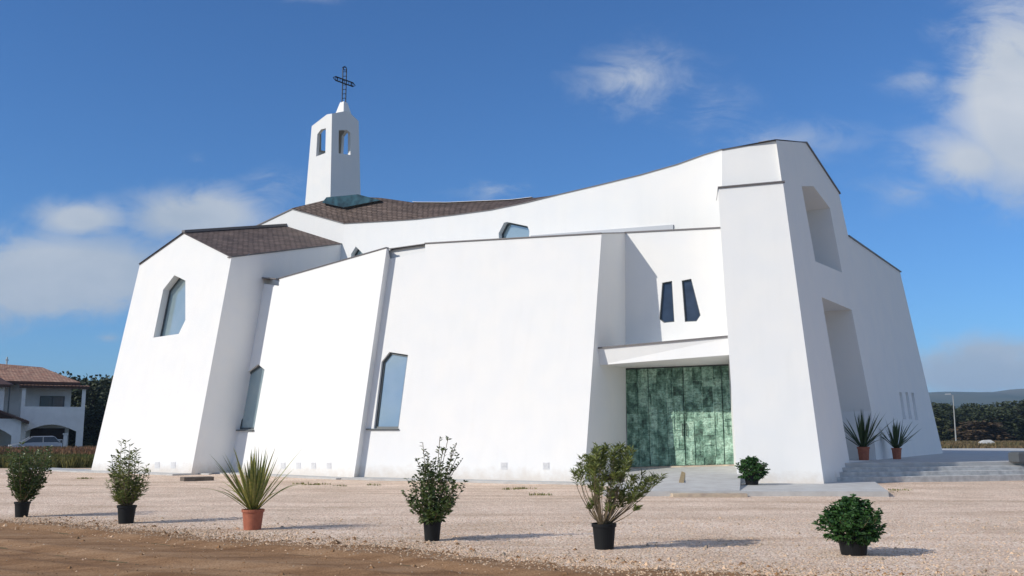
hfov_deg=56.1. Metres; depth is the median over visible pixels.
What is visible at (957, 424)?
shrub
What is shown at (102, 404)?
shrub
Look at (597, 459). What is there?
potted oleander
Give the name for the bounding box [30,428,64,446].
garage door
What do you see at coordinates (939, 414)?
evergreen tree
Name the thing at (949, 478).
stair step
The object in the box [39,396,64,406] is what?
window
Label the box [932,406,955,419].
evergreen tree
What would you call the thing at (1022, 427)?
shrub
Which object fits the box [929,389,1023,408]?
hills
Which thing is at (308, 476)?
apron
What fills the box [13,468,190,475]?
apron
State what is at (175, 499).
gravel yard
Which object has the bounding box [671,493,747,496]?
front step
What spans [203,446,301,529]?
potted flax
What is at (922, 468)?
stair step
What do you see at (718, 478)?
entrance ramp
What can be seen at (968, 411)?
evergreen tree
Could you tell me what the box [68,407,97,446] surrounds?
shrub
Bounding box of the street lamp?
[945,393,956,440]
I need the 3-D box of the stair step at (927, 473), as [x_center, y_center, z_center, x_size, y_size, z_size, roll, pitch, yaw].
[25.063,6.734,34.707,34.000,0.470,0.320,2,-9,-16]
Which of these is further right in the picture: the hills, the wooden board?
the hills
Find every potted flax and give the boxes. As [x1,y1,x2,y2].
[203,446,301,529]
[843,411,894,459]
[880,419,920,458]
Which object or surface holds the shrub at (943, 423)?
on the ground at (152, 543)
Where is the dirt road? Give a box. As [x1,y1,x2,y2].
[0,520,795,575]
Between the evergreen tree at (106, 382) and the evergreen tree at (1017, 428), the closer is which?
the evergreen tree at (106, 382)
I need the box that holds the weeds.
[77,477,912,495]
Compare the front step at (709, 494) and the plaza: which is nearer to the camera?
the front step at (709, 494)
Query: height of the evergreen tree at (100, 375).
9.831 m
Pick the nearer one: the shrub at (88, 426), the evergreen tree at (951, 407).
the shrub at (88, 426)
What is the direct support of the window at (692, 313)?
in the church
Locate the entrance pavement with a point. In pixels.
(862, 489)
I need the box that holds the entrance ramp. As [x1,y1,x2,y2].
[622,466,740,490]
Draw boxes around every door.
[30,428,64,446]
[626,364,733,466]
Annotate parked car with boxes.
[8,436,61,446]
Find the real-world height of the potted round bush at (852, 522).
0.805 m
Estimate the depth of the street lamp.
167.06 m
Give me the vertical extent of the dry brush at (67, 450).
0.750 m
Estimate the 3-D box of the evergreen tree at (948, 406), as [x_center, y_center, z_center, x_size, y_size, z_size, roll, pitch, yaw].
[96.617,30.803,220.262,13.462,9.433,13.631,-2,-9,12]
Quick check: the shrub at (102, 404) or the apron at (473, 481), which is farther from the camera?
the shrub at (102, 404)
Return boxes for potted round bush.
[735,455,769,484]
[811,493,887,555]
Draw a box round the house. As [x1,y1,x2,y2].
[0,364,88,446]
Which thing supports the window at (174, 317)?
in the church
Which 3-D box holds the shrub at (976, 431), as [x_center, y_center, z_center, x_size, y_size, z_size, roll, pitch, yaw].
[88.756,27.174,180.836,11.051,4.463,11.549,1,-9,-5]
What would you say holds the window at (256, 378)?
in the church
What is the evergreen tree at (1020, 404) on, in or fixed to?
on the ground at (152, 543)
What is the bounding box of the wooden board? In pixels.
[679,472,684,482]
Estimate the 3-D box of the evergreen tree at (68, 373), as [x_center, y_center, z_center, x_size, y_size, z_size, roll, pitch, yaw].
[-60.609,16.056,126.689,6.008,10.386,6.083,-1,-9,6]
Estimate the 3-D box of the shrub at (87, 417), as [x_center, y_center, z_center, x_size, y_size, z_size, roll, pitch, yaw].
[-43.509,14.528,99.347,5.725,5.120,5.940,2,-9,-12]
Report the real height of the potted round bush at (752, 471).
0.852 m
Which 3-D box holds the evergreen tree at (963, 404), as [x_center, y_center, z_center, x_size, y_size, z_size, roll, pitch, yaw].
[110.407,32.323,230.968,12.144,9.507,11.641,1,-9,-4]
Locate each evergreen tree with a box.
[59,371,71,377]
[68,375,95,446]
[68,378,108,442]
[76,374,112,404]
[86,373,109,388]
[931,402,955,440]
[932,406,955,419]
[933,409,961,440]
[936,403,962,418]
[951,403,1011,420]
[956,403,987,418]
[969,407,1020,440]
[985,400,1018,409]
[998,401,1023,415]
[1004,418,1023,440]
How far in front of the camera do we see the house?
89.24 m
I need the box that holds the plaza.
[845,448,1023,466]
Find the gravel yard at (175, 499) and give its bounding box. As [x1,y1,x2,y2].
[0,468,1023,575]
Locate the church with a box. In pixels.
[91,66,942,483]
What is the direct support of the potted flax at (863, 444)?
on the plaza
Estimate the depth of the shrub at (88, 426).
94.19 m
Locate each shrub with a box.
[3,441,54,516]
[68,404,103,446]
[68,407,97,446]
[70,409,104,446]
[79,394,108,434]
[401,435,467,540]
[934,416,953,440]
[945,421,970,440]
[950,420,973,440]
[950,420,1015,441]
[986,415,1023,440]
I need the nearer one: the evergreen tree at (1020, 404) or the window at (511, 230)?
the window at (511, 230)
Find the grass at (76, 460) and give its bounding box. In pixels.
[0,453,94,467]
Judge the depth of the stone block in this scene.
32.67 m
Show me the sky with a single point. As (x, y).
(127, 126)
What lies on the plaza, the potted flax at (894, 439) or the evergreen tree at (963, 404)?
the potted flax at (894, 439)
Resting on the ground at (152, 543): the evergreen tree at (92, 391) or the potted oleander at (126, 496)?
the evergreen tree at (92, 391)
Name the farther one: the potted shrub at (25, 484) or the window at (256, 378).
the window at (256, 378)
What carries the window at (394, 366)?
in the church
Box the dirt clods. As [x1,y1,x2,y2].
[0,516,1022,575]
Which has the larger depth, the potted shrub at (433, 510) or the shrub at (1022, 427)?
the shrub at (1022, 427)
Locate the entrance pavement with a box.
[603,481,888,496]
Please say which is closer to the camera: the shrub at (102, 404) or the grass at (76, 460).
the grass at (76, 460)
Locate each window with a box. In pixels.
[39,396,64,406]
[160,278,184,336]
[240,365,263,429]
[375,352,407,427]
[502,223,528,237]
[660,281,673,322]
[682,279,699,321]
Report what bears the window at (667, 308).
in the church
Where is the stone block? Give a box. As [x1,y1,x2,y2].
[1008,451,1023,461]
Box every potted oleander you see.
[104,439,150,523]
[570,442,667,549]
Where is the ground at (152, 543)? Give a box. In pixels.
[0,467,489,575]
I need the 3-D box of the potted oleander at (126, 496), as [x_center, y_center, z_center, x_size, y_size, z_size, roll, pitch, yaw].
[-6.991,3.506,17.466,0.876,1.518,0.819,-6,-10,33]
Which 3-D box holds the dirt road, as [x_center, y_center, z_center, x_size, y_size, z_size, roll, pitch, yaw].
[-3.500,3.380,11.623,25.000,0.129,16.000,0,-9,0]
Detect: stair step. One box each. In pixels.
[837,474,1023,482]
[839,470,1023,476]
[842,465,1023,471]
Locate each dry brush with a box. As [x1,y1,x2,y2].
[0,445,96,454]
[940,440,1023,447]
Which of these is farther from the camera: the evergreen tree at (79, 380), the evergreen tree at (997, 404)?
the evergreen tree at (997, 404)
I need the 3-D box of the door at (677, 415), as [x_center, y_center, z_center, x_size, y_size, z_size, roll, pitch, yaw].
[5.838,4.504,33.592,3.913,3.575,0.245,-4,-10,25]
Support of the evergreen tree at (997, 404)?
on the ground at (152, 543)
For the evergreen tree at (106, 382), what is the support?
on the ground at (152, 543)
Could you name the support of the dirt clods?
on the dirt road
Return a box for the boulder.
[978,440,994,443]
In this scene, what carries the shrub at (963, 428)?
on the ground at (152, 543)
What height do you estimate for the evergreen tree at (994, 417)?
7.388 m
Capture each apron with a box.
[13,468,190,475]
[198,472,348,479]
[341,477,623,485]
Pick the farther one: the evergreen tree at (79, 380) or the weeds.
the evergreen tree at (79, 380)
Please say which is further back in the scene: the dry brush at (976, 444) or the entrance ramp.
the dry brush at (976, 444)
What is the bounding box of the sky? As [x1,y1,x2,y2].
[0,0,1023,391]

